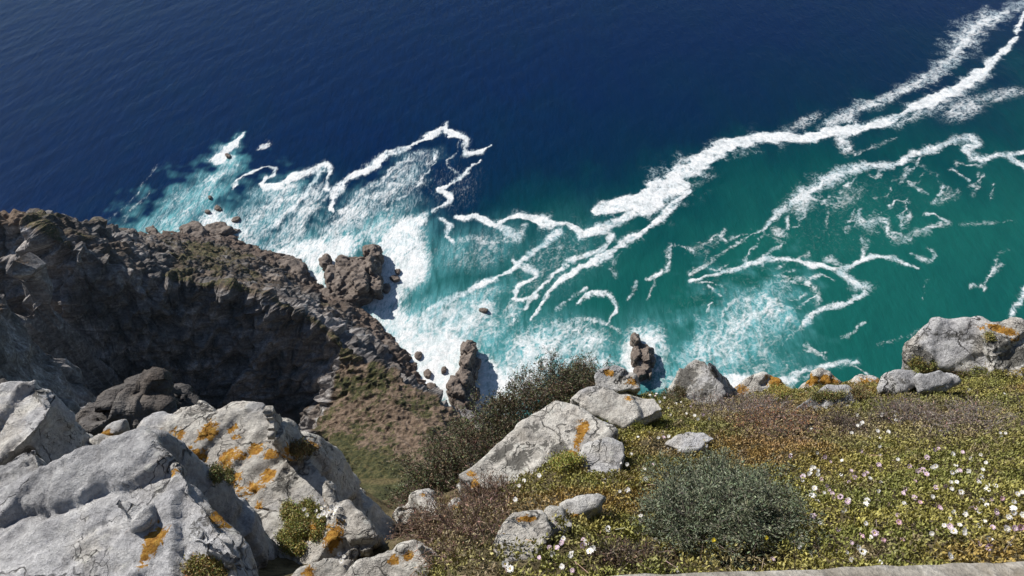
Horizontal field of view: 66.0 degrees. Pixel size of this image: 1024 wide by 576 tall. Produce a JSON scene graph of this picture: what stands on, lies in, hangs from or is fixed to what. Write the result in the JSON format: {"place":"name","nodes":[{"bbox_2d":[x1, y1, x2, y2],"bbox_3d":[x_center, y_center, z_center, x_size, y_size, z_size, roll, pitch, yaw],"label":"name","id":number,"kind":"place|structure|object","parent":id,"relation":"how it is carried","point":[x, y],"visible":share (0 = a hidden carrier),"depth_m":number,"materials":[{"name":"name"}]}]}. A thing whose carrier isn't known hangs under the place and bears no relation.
{"place":"outdoors","nodes":[
{"label":"outdoors","id":0,"kind":"place"},
{"bbox_2d":[0,208,504,499],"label":"headland","id":1,"kind":"structure","parent":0,"point":[92,309],"depth_m":208.56,"materials":[{"name":"stone"}]},
{"bbox_2d":[75,367,200,435],"bbox_3d":[-7.994,3.562,17.238,2.668,4.673,2.519,-12,43,-14],"label":"rock pinnacle","id":2,"kind":"object","parent":1,"relation":"on","point":[135,400],"visible":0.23,"depth_m":15.66,"materials":[{"name":"grey stone"}]},
{"bbox_2d":[270,255,307,282],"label":"sea rock","id":3,"kind":"object","parent":1,"relation":"on","point":[298,267],"visible":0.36,"depth_m":270.23,"materials":[{"name":"grey stone"}]},
{"bbox_2d":[371,330,384,338],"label":"shore rock","id":4,"kind":"object","parent":1,"relation":"on","point":[377,336],"visible":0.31,"depth_m":247.53,"materials":[{"name":"grey stone"}]},
{"bbox_2d":[381,339,398,352],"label":"shore rock","id":5,"kind":"object","parent":1,"relation":"on","point":[392,343],"visible":0.24,"depth_m":244.36,"materials":[{"name":"grey stone"}]},
{"bbox_2d":[0,0,1023,419],"bbox_3d":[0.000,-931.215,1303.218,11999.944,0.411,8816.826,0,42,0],"label":"sea","id":6,"kind":"structure","parent":0,"point":[788,192],"depth_m":330.17,"materials":[{"name":"liquid"}]},
{"bbox_2d":[145,225,164,236],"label":"sea rock","id":7,"kind":"object","parent":6,"relation":"in","point":[152,229],"visible":0.48,"depth_m":289.50,"materials":[{"name":"grey stone"}]},
{"bbox_2d":[179,221,233,238],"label":"sea rock","id":8,"kind":"object","parent":6,"relation":"in","point":[196,229],"visible":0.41,"depth_m":288.86,"materials":[{"name":"grey stone"}]},
{"bbox_2d":[214,205,221,210],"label":"sea rock","id":9,"kind":"object","parent":6,"relation":"in","point":[217,208],"visible":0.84,"depth_m":301.78,"materials":[{"name":"grey stone"}]},
{"bbox_2d":[228,228,239,234],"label":"sea rock","id":10,"kind":"object","parent":6,"relation":"in","point":[235,231],"visible":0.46,"depth_m":291.03,"materials":[{"name":"stone"}]},
{"bbox_2d":[231,216,239,221],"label":"sea rock","id":11,"kind":"object","parent":6,"relation":"in","point":[235,219],"visible":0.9,"depth_m":296.62,"materials":[{"name":"grey stone"}]},
{"bbox_2d":[318,244,383,306],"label":"sea rock","id":12,"kind":"object","parent":6,"relation":"in","point":[359,281],"visible":0.84,"depth_m":264.81,"materials":[{"name":"grey stone"}]},
{"bbox_2d":[382,283,390,293],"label":"sea rock","id":13,"kind":"object","parent":6,"relation":"in","point":[386,288],"visible":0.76,"depth_m":267.35,"materials":[{"name":"grey stone"}]},
{"bbox_2d":[389,275,399,282],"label":"sea rock","id":14,"kind":"object","parent":6,"relation":"in","point":[394,278],"visible":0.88,"depth_m":271.13,"materials":[{"name":"grey stone"}]},
{"bbox_2d":[414,351,421,359],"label":"sea rock","id":15,"kind":"object","parent":6,"relation":"in","point":[417,355],"visible":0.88,"depth_m":244.22,"materials":[{"name":"grey stone"}]},
{"bbox_2d":[423,369,431,378],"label":"sea rock","id":16,"kind":"object","parent":6,"relation":"in","point":[427,373],"visible":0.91,"depth_m":238.72,"materials":[{"name":"stone"}]},
{"bbox_2d":[427,382,436,389],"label":"sea rock","id":17,"kind":"object","parent":6,"relation":"in","point":[430,385],"visible":0.55,"depth_m":234.98,"materials":[{"name":"grey stone"}]},
{"bbox_2d":[441,366,446,373],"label":"sea rock","id":18,"kind":"object","parent":6,"relation":"in","point":[443,369],"visible":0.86,"depth_m":239.97,"materials":[{"name":"grey stone"}]},
{"bbox_2d":[446,340,481,410],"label":"sea rock","id":19,"kind":"object","parent":6,"relation":"in","point":[457,391],"visible":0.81,"depth_m":229.75,"materials":[{"name":"stone"}]},
{"bbox_2d":[479,308,487,312],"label":"sea rock","id":20,"kind":"object","parent":6,"relation":"in","point":[483,310],"visible":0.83,"depth_m":259.49,"materials":[{"name":"grey stone"}]},
{"bbox_2d":[630,332,655,381],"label":"sea rock","id":21,"kind":"object","parent":6,"relation":"in","point":[643,359],"visible":0.95,"depth_m":239.70,"materials":[{"name":"stone"}]},
{"bbox_2d":[38,376,1023,575],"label":"ground","id":22,"kind":"structure","parent":0,"point":[277,566],"depth_m":3.20,"materials":[{"name":"green plant"}]},
{"bbox_2d":[0,450,46,488],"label":"boulder","id":23,"kind":"object","parent":22,"relation":"on","point":[20,466],"visible":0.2,"depth_m":3.67,"materials":[{"name":"grey stone"}]},
{"bbox_2d":[0,380,92,464],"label":"boulder","id":24,"kind":"object","parent":22,"relation":"on","point":[45,425],"visible":0.61,"depth_m":4.22,"materials":[{"name":"grey stone"}]},
{"bbox_2d":[84,434,115,445],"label":"boulder","id":25,"kind":"object","parent":22,"relation":"on","point":[96,439],"visible":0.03,"depth_m":4.66,"materials":[{"name":"grey stone"}]},
{"bbox_2d":[101,419,129,435],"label":"stone","id":26,"kind":"object","parent":22,"relation":"on","point":[119,427],"visible":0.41,"depth_m":5.19,"materials":[{"name":"grey stone"}]},
{"bbox_2d":[0,426,276,575],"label":"boulder","id":27,"kind":"object","parent":22,"relation":"on","point":[144,501],"visible":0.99,"depth_m":2.90,"materials":[{"name":"grey stone"}]},
{"bbox_2d":[179,551,229,575],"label":"succulent tuft","id":28,"kind":"object","parent":27,"relation":"on","point":[203,565],"visible":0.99,"depth_m":2.62,"materials":[{"name":"green plant"}]},
{"bbox_2d":[137,400,398,563],"bbox_3d":[-1.284,1.386,4.851,2.022,2.140,1.028,32,51,31],"label":"boulder","id":29,"kind":"object","parent":22,"relation":"on","point":[249,442],"visible":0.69,"depth_m":4.28,"materials":[{"name":"grey stone"}]},
{"bbox_2d":[206,461,235,486],"bbox_3d":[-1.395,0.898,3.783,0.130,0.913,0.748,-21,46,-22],"label":"succulent tuft","id":30,"kind":"object","parent":29,"relation":"on","point":[217,474],"visible":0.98,"depth_m":3.31,"materials":[{"name":"green plant"}]},
{"bbox_2d":[273,495,327,560],"bbox_3d":[-1.030,1.162,3.876,0.298,0.364,0.476,-13,43,-14],"label":"succulent tuft","id":31,"kind":"object","parent":29,"relation":"on","point":[295,519],"visible":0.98,"depth_m":3.73,"materials":[{"name":"green plant"}]},
{"bbox_2d":[289,437,318,461],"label":"succulent tuft","id":32,"kind":"object","parent":29,"relation":"on","point":[304,446],"visible":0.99,"depth_m":4.19,"materials":[{"name":"green plant"}]},
{"bbox_2d":[292,558,354,575],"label":"stone","id":33,"kind":"object","parent":22,"relation":"on","point":[329,567],"visible":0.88,"depth_m":3.08,"materials":[{"name":"grey stone"}]},
{"bbox_2d":[344,540,437,575],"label":"boulder","id":34,"kind":"object","parent":22,"relation":"on","point":[386,563],"visible":0.72,"depth_m":2.82,"materials":[{"name":"grey stone"}]},
{"bbox_2d":[392,488,440,534],"bbox_3d":[-0.531,1.392,4.676,0.207,0.814,0.604,-27,49,-27],"label":"stone","id":35,"kind":"object","parent":22,"relation":"on","point":[416,496],"visible":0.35,"depth_m":4.48,"materials":[{"name":"grey stone"}]},
{"bbox_2d":[448,497,461,509],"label":"stone","id":36,"kind":"object","parent":22,"relation":"on","point":[452,500],"visible":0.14,"depth_m":4.07,"materials":[{"name":"grey stone"}]},
{"bbox_2d":[382,462,528,575],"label":"heath","id":37,"kind":"object","parent":22,"relation":"on","point":[448,521],"visible":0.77,"depth_m":3.08,"materials":[{"name":"brown plant"}]},
{"bbox_2d":[383,345,612,508],"bbox_3d":[0.007,1.167,6.592,2.890,1.526,1.231,-34,52,-32],"label":"shrub","id":38,"kind":"object","parent":22,"relation":"on","point":[568,383],"visible":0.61,"depth_m":6.33,"materials":[{"name":"green plant"}]},
{"bbox_2d":[501,560,508,567],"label":"daisy","id":39,"kind":"object","parent":22,"relation":"on","point":[505,562],"visible":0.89,"depth_m":2.36,"materials":[{"name":"white plant"}]},
{"bbox_2d":[506,565,513,572],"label":"daisy","id":40,"kind":"object","parent":22,"relation":"on","point":[510,568],"visible":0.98,"depth_m":2.32,"materials":[{"name":"white plant"}]},
{"bbox_2d":[492,505,571,560],"bbox_3d":[0.078,0.888,2.774,0.234,0.407,0.410,30,50,29],"label":"stone","id":41,"kind":"object","parent":22,"relation":"on","point":[537,525],"visible":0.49,"depth_m":2.61,"materials":[{"name":"grey stone"}]},
{"bbox_2d":[456,400,617,497],"bbox_3d":[0.144,0.979,4.426,0.952,0.760,0.668,-30,50,-29],"label":"boulder","id":42,"kind":"object","parent":22,"relation":"on","point":[532,441],"visible":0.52,"depth_m":4.16,"materials":[{"name":"grey stone"}]},
{"bbox_2d":[544,447,589,475],"bbox_3d":[0.262,0.852,3.875,0.205,0.359,0.296,-12,43,-13],"label":"succulent tuft","id":43,"kind":"object","parent":42,"relation":"on","point":[562,460],"visible":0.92,"depth_m":3.80,"materials":[{"name":"green plant"}]},
{"bbox_2d":[559,493,605,523],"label":"stone","id":44,"kind":"object","parent":22,"relation":"on","point":[587,505],"visible":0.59,"depth_m":2.79,"materials":[{"name":"grey stone"}]},
{"bbox_2d":[575,421,624,479],"bbox_3d":[0.488,0.916,4.267,0.236,0.763,0.812,8,43,9],"label":"boulder","id":45,"kind":"object","parent":22,"relation":"on","point":[605,454],"visible":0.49,"depth_m":3.83,"materials":[{"name":"grey stone"}]},
{"bbox_2d":[570,386,661,432],"bbox_3d":[0.658,0.836,5.095,0.602,0.523,0.475,14,44,15],"label":"boulder","id":46,"kind":"object","parent":22,"relation":"on","point":[622,411],"visible":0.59,"depth_m":4.87,"materials":[{"name":"grey stone"}]},
{"bbox_2d":[594,365,639,395],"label":"boulder","id":47,"kind":"object","parent":22,"relation":"on","point":[618,379],"visible":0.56,"depth_m":6.02,"materials":[{"name":"grey stone"}]},
{"bbox_2d":[585,529,686,574],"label":"heath","id":48,"kind":"object","parent":22,"relation":"on","point":[610,555],"visible":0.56,"depth_m":2.44,"materials":[{"name":"green plant"}]},
{"bbox_2d":[629,415,665,432],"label":"bush","id":49,"kind":"object","parent":22,"relation":"on","point":[637,424],"visible":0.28,"depth_m":4.85,"materials":[{"name":"green plant"}]},
{"bbox_2d":[659,384,686,402],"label":"succulent tuft","id":50,"kind":"object","parent":22,"relation":"on","point":[681,391],"visible":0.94,"depth_m":6.17,"materials":[{"name":"green plant"}]},
{"bbox_2d":[665,432,712,456],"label":"stone","id":51,"kind":"object","parent":22,"relation":"on","point":[694,441],"visible":0.64,"depth_m":4.19,"materials":[{"name":"grey stone"}]},
{"bbox_2d":[667,359,733,407],"bbox_3d":[1.578,0.849,6.457,0.574,0.976,0.694,16,45,17],"label":"boulder","id":52,"kind":"object","parent":22,"relation":"on","point":[698,376],"visible":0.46,"depth_m":6.19,"materials":[{"name":"grey stone"}]},
{"bbox_2d":[412,370,1023,575],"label":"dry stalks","id":53,"kind":"object","parent":22,"relation":"on","point":[779,498],"visible":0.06,"depth_m":3.15,"materials":[{"name":"brown plant"}]},
{"bbox_2d":[416,365,1023,575],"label":"ground cover","id":54,"kind":"object","parent":22,"relation":"on","point":[571,484],"visible":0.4,"depth_m":3.22,"materials":[{"name":"green plant"}]},
{"bbox_2d":[1004,525,1010,531],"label":"daisy","id":55,"kind":"object","parent":54,"relation":"on","point":[1007,527],"visible":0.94,"depth_m":2.40,"materials":[{"name":"white plant"}]},
{"bbox_2d":[1012,525,1018,531],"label":"daisy","id":56,"kind":"object","parent":54,"relation":"on","point":[1015,528],"visible":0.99,"depth_m":2.39,"materials":[{"name":"pink plant"}]},
{"bbox_2d":[628,444,836,570],"bbox_3d":[0.776,0.815,2.891,0.698,0.906,1.057,14,44,15],"label":"bush","id":57,"kind":"object","parent":22,"relation":"on","point":[719,499],"visible":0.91,"depth_m":2.60,"materials":[{"name":"green plant"}]},
{"bbox_2d":[680,382,795,426],"bbox_3d":[1.584,0.869,5.567,0.810,1.232,1.201,0,42,0],"label":"heath","id":58,"kind":"object","parent":22,"relation":"on","point":[764,400],"visible":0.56,"depth_m":5.41,"materials":[{"name":"green plant"}]},
{"bbox_2d":[732,371,784,400],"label":"boulder","id":59,"kind":"object","parent":22,"relation":"on","point":[760,381],"visible":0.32,"depth_m":6.35,"materials":[{"name":"grey stone"}]},
{"bbox_2d":[767,381,793,401],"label":"succulent tuft","id":60,"kind":"object","parent":59,"relation":"on","point":[784,388],"visible":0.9,"depth_m":5.98,"materials":[{"name":"green plant"}]},
{"bbox_2d":[722,397,830,440],"bbox_3d":[1.627,0.827,4.828,0.616,0.955,0.960,22,46,23],"label":"heath","id":61,"kind":"object","parent":22,"relation":"on","point":[764,421],"visible":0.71,"depth_m":4.61,"materials":[{"name":"brown plant"}]},
{"bbox_2d":[792,398,827,423],"bbox_3d":[1.835,0.797,4.727,0.228,0.215,0.242,0,42,0],"label":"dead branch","id":62,"kind":"object","parent":22,"relation":"on","point":[809,414],"visible":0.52,"depth_m":4.76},
{"bbox_2d":[616,561,1023,575],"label":"lookout wall","id":63,"kind":"structure","parent":22,"relation":"on","point":[986,569],"depth_m":1.00,"materials":[{"name":"stone"}]},
{"bbox_2d":[799,368,841,389],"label":"boulder","id":64,"kind":"object","parent":22,"relation":"on","point":[822,376],"visible":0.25,"depth_m":6.25,"materials":[{"name":"grey stone"}]},
{"bbox_2d":[797,382,852,435],"bbox_3d":[1.932,0.779,4.764,0.255,0.683,1.105,30,50,29],"label":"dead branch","id":65,"kind":"object","parent":22,"relation":"on","point":[809,425],"visible":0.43,"depth_m":4.77,"materials":[{"name":"wood"}]},
{"bbox_2d":[795,384,866,411],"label":"boulder","id":66,"kind":"object","parent":22,"relation":"on","point":[832,388],"visible":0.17,"depth_m":5.25,"materials":[{"name":"grey stone"}]},
{"bbox_2d":[803,387,849,403],"bbox_3d":[2.192,0.734,5.516,0.265,0.629,0.560,18,45,19],"label":"succulent tuft","id":67,"kind":"object","parent":66,"relation":"on","point":[820,395],"visible":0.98,"depth_m":5.24,"materials":[{"name":"green plant"}]},
{"bbox_2d":[817,400,891,434],"bbox_3d":[2.013,0.813,4.615,0.466,0.416,0.452,0,42,0],"label":"heath","id":68,"kind":"object","parent":22,"relation":"on","point":[846,421],"visible":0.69,"depth_m":4.61,"materials":[{"name":"green plant"}]},
{"bbox_2d":[846,382,871,400],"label":"succulent tuft","id":69,"kind":"object","parent":22,"relation":"on","point":[860,392],"visible":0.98,"depth_m":5.23,"materials":[{"name":"green plant"}]},
{"bbox_2d":[859,548,866,555],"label":"daisy","id":70,"kind":"object","parent":22,"relation":"on","point":[864,551],"visible":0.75,"depth_m":2.29,"materials":[{"name":"white plant"}]},
{"bbox_2d":[848,374,879,384],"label":"boulder","id":71,"kind":"object","parent":22,"relation":"on","point":[862,378],"visible":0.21,"depth_m":6.32,"materials":[{"name":"grey stone"}]},
{"bbox_2d":[871,529,878,536],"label":"daisy","id":72,"kind":"object","parent":22,"relation":"on","point":[874,532],"visible":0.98,"depth_m":2.42,"materials":[{"name":"pink plant"}]},
{"bbox_2d":[877,369,960,398],"bbox_3d":[2.798,0.713,5.495,0.470,0.524,0.400,20,46,21],"label":"boulder","id":73,"kind":"object","parent":22,"relation":"on","point":[895,382],"visible":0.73,"depth_m":5.35,"materials":[{"name":"grey stone"}]},
{"bbox_2d":[867,390,1019,439],"bbox_3d":[2.462,0.756,4.492,0.772,0.806,0.786,0,42,0],"label":"heath","id":74,"kind":"object","parent":22,"relation":"on","point":[909,405],"visible":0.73,"depth_m":4.50,"materials":[{"name":"brown plant"}]},
{"bbox_2d":[947,523,953,529],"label":"daisy","id":75,"kind":"object","parent":22,"relation":"on","point":[949,525],"visible":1,"depth_m":2.37,"materials":[{"name":"plant"}]},
{"bbox_2d":[950,528,957,533],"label":"daisy","id":76,"kind":"object","parent":22,"relation":"on","point":[953,531],"visible":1,"depth_m":2.35,"materials":[{"name":"white plant"}]},
{"bbox_2d":[901,316,1023,377],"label":"boulder","id":77,"kind":"object","parent":22,"relation":"on","point":[955,343],"visible":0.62,"depth_m":6.00,"materials":[{"name":"grey stone"}]},
{"bbox_2d":[907,355,939,373],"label":"succulent tuft","id":78,"kind":"object","parent":77,"relation":"on","point":[917,367],"visible":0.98,"depth_m":6.01,"materials":[{"name":"green plant"}]},
{"bbox_2d":[982,330,997,342],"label":"succulent tuft","id":79,"kind":"object","parent":77,"relation":"on","point":[988,336],"visible":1,"depth_m":5.79,"materials":[{"name":"green plant"}]},
{"bbox_2d":[944,362,1008,380],"bbox_3d":[3.481,0.659,5.940,0.682,0.463,0.462,17,45,18],"label":"heath","id":80,"kind":"object","parent":22,"relation":"on","point":[972,371],"visible":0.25,"depth_m":5.94,"materials":[{"name":"green plant"}]},
{"bbox_2d":[1010,380,1023,425],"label":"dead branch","id":81,"kind":"object","parent":22,"relation":"on","point":[1020,405],"visible":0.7,"depth_m":4.61,"materials":[{"name":"brown wood"}]},
{"bbox_2d":[1018,525,1023,530],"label":"daisy","id":82,"kind":"object","parent":22,"relation":"on","point":[1021,527],"visible":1,"depth_m":2.38,"materials":[{"name":"pink plant"}]}
]}

